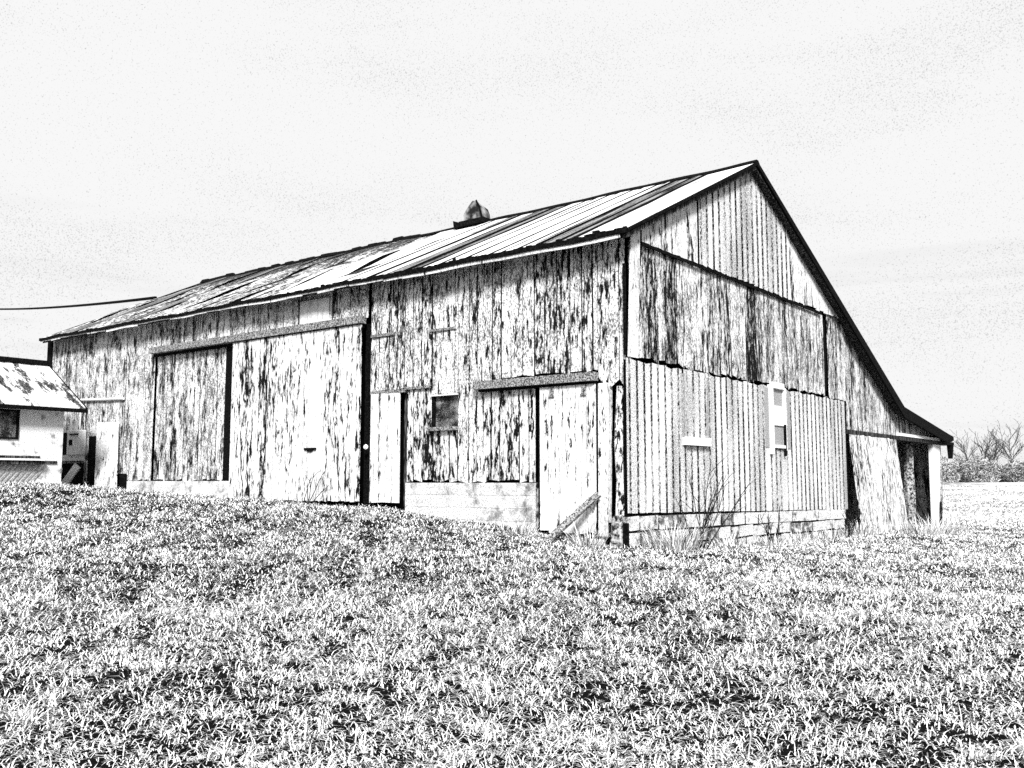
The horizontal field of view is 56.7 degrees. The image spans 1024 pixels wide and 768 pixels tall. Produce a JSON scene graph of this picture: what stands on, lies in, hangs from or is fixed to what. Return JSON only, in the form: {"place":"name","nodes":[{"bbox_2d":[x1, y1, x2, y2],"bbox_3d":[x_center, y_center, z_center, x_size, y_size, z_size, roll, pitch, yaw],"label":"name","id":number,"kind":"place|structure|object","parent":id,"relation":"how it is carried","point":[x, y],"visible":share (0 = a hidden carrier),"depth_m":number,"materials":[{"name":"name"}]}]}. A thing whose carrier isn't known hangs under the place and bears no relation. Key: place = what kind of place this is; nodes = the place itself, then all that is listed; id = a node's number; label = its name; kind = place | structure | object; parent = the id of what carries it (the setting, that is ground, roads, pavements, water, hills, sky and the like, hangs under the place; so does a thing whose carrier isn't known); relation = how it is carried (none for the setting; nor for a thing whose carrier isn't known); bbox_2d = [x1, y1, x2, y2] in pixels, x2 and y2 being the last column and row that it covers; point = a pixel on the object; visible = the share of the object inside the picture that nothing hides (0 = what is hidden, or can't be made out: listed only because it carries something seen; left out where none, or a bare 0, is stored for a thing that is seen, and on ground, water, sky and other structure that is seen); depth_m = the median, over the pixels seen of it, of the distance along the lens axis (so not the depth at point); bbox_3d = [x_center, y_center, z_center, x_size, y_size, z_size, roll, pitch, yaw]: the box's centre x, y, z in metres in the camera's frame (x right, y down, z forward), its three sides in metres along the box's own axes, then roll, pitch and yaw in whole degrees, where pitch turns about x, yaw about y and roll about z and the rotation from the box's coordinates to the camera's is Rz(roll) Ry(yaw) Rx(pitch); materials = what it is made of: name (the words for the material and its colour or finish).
{"place":"outdoors","nodes":[
{"label":"outdoors","id":0,"kind":"place"},
{"bbox_2d":[0,478,1023,767],"bbox_3d":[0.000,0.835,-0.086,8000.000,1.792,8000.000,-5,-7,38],"label":"ground","id":1,"kind":"structure","parent":0,"point":[442,695],"depth_m":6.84,"materials":[{"name":"plant"}]},
{"bbox_2d":[0,356,87,483],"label":"shed","id":2,"kind":"structure","parent":1,"relation":"on","point":[38,398],"depth_m":20.36,"materials":[{"name":"white wood"}]},
{"bbox_2d":[0,409,19,438],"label":"window","id":3,"kind":"structure","parent":2,"relation":"in","point":[9,418],"depth_m":19.84,"materials":[{"name":"black glass"}]},
{"bbox_2d":[61,463,79,484],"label":"loose boards","id":4,"kind":"object","parent":1,"relation":"on","point":[71,473],"visible":0.43,"depth_m":22.69,"materials":[{"name":"white paint"}]},
{"bbox_2d":[94,422,118,488],"bbox_3d":[-9.416,1.770,22.035,1.230,1.820,0.210,-5,-7,38],"label":"leaning panel","id":5,"kind":"object","parent":1,"relation":"on","point":[106,461],"visible":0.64,"depth_m":22.03,"materials":[{"name":"white wood"}]},
{"bbox_2d":[303,469,328,504],"bbox_3d":[-3.571,1.877,17.294,0.491,0.749,0.501,-5,-7,38],"label":"twig shrub","id":6,"kind":"object","parent":1,"relation":"on","point":[308,500],"visible":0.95,"depth_m":17.26,"materials":[{"name":"grey plant"}]},
{"bbox_2d":[39,159,953,547],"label":"barn","id":7,"kind":"structure","parent":1,"relation":"on","point":[633,357],"depth_m":16.98,"materials":[{"name":"white paint"}]},
{"bbox_2d":[62,430,84,460],"bbox_3d":[-10.914,1.510,23.319,1.450,0.760,0.130,-5,-7,38],"label":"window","id":8,"kind":"structure","parent":7,"relation":"in","point":[64,457],"depth_m":23.22,"materials":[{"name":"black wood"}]},
{"bbox_2d":[66,430,85,454],"bbox_3d":[-10.574,1.423,23.006,0.580,0.610,0.220,-5,-7,38],"label":"meter box","id":9,"kind":"object","parent":7,"relation":"attached to","point":[76,442],"visible":0.99,"depth_m":22.87,"materials":[{"name":"white paint"}]},
{"bbox_2d":[0,296,156,309],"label":"power line","id":10,"kind":"object","parent":7,"relation":"attached to","point":[114,302],"visible":0.99,"depth_m":32.78,"materials":[{"name":"black rubber"}]},
{"bbox_2d":[79,397,124,428],"bbox_3d":[-9.773,0.665,22.561,1.958,0.727,0.060,-5,-7,38],"label":"conduit","id":11,"kind":"object","parent":7,"relation":"attached to","point":[103,399],"visible":0.96,"depth_m":22.67,"materials":[{"name":"white metal"}]},
{"bbox_2d":[228,325,361,501],"bbox_3d":[-4.223,0.634,18.140,3.783,3.195,0.059,-5,-7,38],"label":"sliding door","id":12,"kind":"structure","parent":7,"relation":"in","point":[296,398],"depth_m":18.01,"materials":[{"name":"white paint"}]},
{"bbox_2d":[363,393,400,502],"bbox_3d":[-2.302,1.123,16.690,0.810,1.925,0.123,-5,-7,38],"label":"narrow door","id":13,"kind":"structure","parent":7,"relation":"in","point":[384,484],"depth_m":16.67,"materials":[{"name":"white paint"}]},
{"bbox_2d":[427,393,457,430],"bbox_3d":[-1.140,0.473,15.893,0.640,0.615,0.150,-5,-7,38],"label":"window","id":14,"kind":"structure","parent":7,"relation":"in","point":[444,406],"depth_m":15.93,"materials":[{"name":"grey glass"}]},
{"bbox_2d":[540,381,596,533],"bbox_3d":[0.824,1.086,14.228,1.006,2.294,0.064,-5,-7,38],"label":"sliding door","id":15,"kind":"structure","parent":7,"relation":"in","point":[568,479],"depth_m":14.22,"materials":[{"name":"white paint"}]},
{"bbox_2d":[681,369,711,446],"bbox_3d":[2.965,0.393,15.277,0.090,1.200,0.880,-5,-7,38],"label":"covered window","id":16,"kind":"structure","parent":7,"relation":"in","point":[694,385],"depth_m":15.25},
{"bbox_2d":[764,382,790,455],"bbox_3d":[5.045,0.667,17.952,0.080,1.380,1.200,-5,-7,38],"label":"window","id":17,"kind":"structure","parent":7,"relation":"in","point":[777,417],"depth_m":17.92,"materials":[{"name":"white glass"}]},
{"bbox_2d":[849,434,908,532],"bbox_3d":[8.571,2.325,22.100,0.258,2.210,3.459,-5,-7,38],"label":"leaning door","id":18,"kind":"structure","parent":7,"relation":"attached to","point":[878,483],"depth_m":21.95,"materials":[{"name":"white wood"}]},
{"bbox_2d":[496,519,539,535],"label":"grass tuft","id":19,"kind":"object","parent":1,"relation":"on","point":[518,529],"visible":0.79,"depth_m":14.00,"materials":[{"name":"plant"}]},
{"bbox_2d":[544,492,600,540],"bbox_3d":[0.864,1.948,13.731,0.860,0.791,0.102,0,-6,0],"label":"brace board","id":20,"kind":"object","parent":1,"relation":"on","point":[577,513],"visible":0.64,"depth_m":13.71,"materials":[{"name":"wood"}]},
{"bbox_2d":[561,522,611,549],"bbox_3d":[1.039,2.070,13.107,0.899,0.420,0.876,-2,-6,20],"label":"grass tuft","id":21,"kind":"object","parent":1,"relation":"on","point":[582,542],"visible":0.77,"depth_m":13.00,"materials":[{"name":"plant"}]},
{"bbox_2d":[638,518,709,552],"bbox_3d":[2.304,2.116,13.442,1.250,0.504,1.375,0,-6,3],"label":"grass tuft","id":22,"kind":"object","parent":1,"relation":"on","point":[667,541],"visible":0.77,"depth_m":13.26,"materials":[{"name":"white plant"}]},
{"bbox_2d":[674,455,754,548],"bbox_3d":[3.008,1.770,14.126,1.190,1.416,0.595,-1,-6,14],"label":"twig shrub","id":23,"kind":"object","parent":1,"relation":"on","point":[708,514],"visible":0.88,"depth_m":14.02,"materials":[{"name":"grey plant"}]},
{"bbox_2d":[710,530,757,546],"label":"grass tuft","id":24,"kind":"object","parent":1,"relation":"on","point":[731,543],"visible":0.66,"depth_m":15.01,"materials":[{"name":"white plant"}]},
{"bbox_2d":[751,534,788,546],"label":"grass tuft","id":25,"kind":"object","parent":1,"relation":"on","point":[776,542],"visible":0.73,"depth_m":15.99,"materials":[{"name":"white plant"}]},
{"bbox_2d":[755,507,786,543],"bbox_3d":[4.363,2.408,16.044,0.438,0.725,0.673,-5,-7,38],"label":"twig shrub","id":26,"kind":"object","parent":1,"relation":"on","point":[767,530],"visible":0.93,"depth_m":16.09,"materials":[{"name":"grey plant"}]},
{"bbox_2d":[784,529,819,541],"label":"grass tuft","id":27,"kind":"object","parent":1,"relation":"on","point":[794,537],"visible":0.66,"depth_m":17.40,"materials":[{"name":"plant"}]},
{"bbox_2d":[811,525,847,539],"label":"grass tuft","id":28,"kind":"object","parent":1,"relation":"on","point":[827,533],"visible":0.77,"depth_m":18.68,"materials":[{"name":"white plant"}]},
{"bbox_2d":[843,511,859,537],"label":"twig shrub","id":29,"kind":"object","parent":1,"relation":"on","point":[848,523],"visible":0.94,"depth_m":19.41,"materials":[{"name":"grey plant"}]},
{"bbox_2d":[840,520,881,534],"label":"grass tuft","id":30,"kind":"object","parent":1,"relation":"on","point":[861,529],"visible":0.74,"depth_m":19.86,"materials":[{"name":"plant"}]},
{"bbox_2d":[894,519,945,535],"bbox_3d":[8.975,3.092,20.800,1.331,0.467,1.283,-5,-7,38],"label":"grass tuft","id":31,"kind":"object","parent":1,"relation":"on","point":[915,530],"visible":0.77,"depth_m":20.68,"materials":[{"name":"plant"}]},
{"bbox_2d":[908,512,966,532],"bbox_3d":[11.114,3.596,24.903,1.671,0.676,1.734,-1,-6,6],"label":"grass tuft","id":32,"kind":"object","parent":1,"relation":"on","point":[934,523],"visible":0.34,"depth_m":25.00,"materials":[{"name":"plant"}]},
{"bbox_2d":[940,501,941,525],"bbox_3d":[12.054,3.865,26.674,0.050,1.113,0.420,-4,-7,32],"label":"prop stick","id":33,"kind":"object","parent":1,"relation":"on","point":[941,512],"visible":0.5,"depth_m":26.76,"materials":[{"name":"black wood"}]},
{"bbox_2d":[919,516,965,535],"bbox_3d":[10.255,3.380,22.771,1.317,0.531,1.433,1,-6,-8],"label":"grass tuft","id":34,"kind":"object","parent":1,"relation":"on","point":[948,530],"visible":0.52,"depth_m":22.58,"materials":[{"name":"plant"}]},
{"bbox_2d":[941,457,959,481],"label":"hedge bush","id":35,"kind":"object","parent":1,"relation":"on","point":[948,475],"visible":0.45,"depth_m":138.36,"materials":[{"name":"grey plant"}]},
{"bbox_2d":[949,454,979,481],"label":"hedge bush","id":36,"kind":"object","parent":1,"relation":"on","point":[960,467],"visible":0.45,"depth_m":142.90,"materials":[{"name":"grey plant"}]},
{"bbox_2d":[953,430,984,465],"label":"bare tree","id":37,"kind":"object","parent":1,"relation":"on","point":[964,450],"visible":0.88,"depth_m":150.74,"materials":[{"name":"grey plant"}]},
{"bbox_2d":[964,453,1000,481],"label":"hedge bush","id":38,"kind":"object","parent":1,"relation":"on","point":[984,475],"visible":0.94,"depth_m":138.91,"materials":[{"name":"plant"}]},
{"bbox_2d":[943,485,1023,525],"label":"stubble","id":39,"kind":"object","parent":1,"relation":"on","point":[979,513],"visible":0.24,"depth_m":47.65,"materials":[{"name":"white plant"}]},
{"bbox_2d":[974,427,1009,468],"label":"bare tree","id":40,"kind":"object","parent":1,"relation":"on","point":[987,447],"visible":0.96,"depth_m":148.05,"materials":[{"name":"grey plant"}]},
{"bbox_2d":[978,439,1010,461],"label":"bare tree","id":41,"kind":"object","parent":1,"relation":"on","point":[995,454],"visible":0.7,"depth_m":149.40,"materials":[{"name":"grey plant"}]},
{"bbox_2d":[987,461,1020,481],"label":"hedge bush","id":42,"kind":"object","parent":1,"relation":"on","point":[1002,474],"visible":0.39,"depth_m":142.62,"materials":[{"name":"plant"}]},
{"bbox_2d":[992,419,1023,461],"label":"bare tree","id":43,"kind":"object","parent":1,"relation":"on","point":[1016,453],"visible":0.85,"depth_m":149.50,"materials":[{"name":"grey plant"}]},
{"bbox_2d":[1005,458,1023,481],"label":"hedge bush","id":44,"kind":"object","parent":1,"relation":"on","point":[1014,475],"visible":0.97,"depth_m":139.60,"materials":[{"name":"grey plant"}]},
{"bbox_2d":[0,0,1023,475],"label":"sky","id":45,"kind":"structure","parent":0,"point":[149,148],"materials":[{"name":"white"}]}
]}

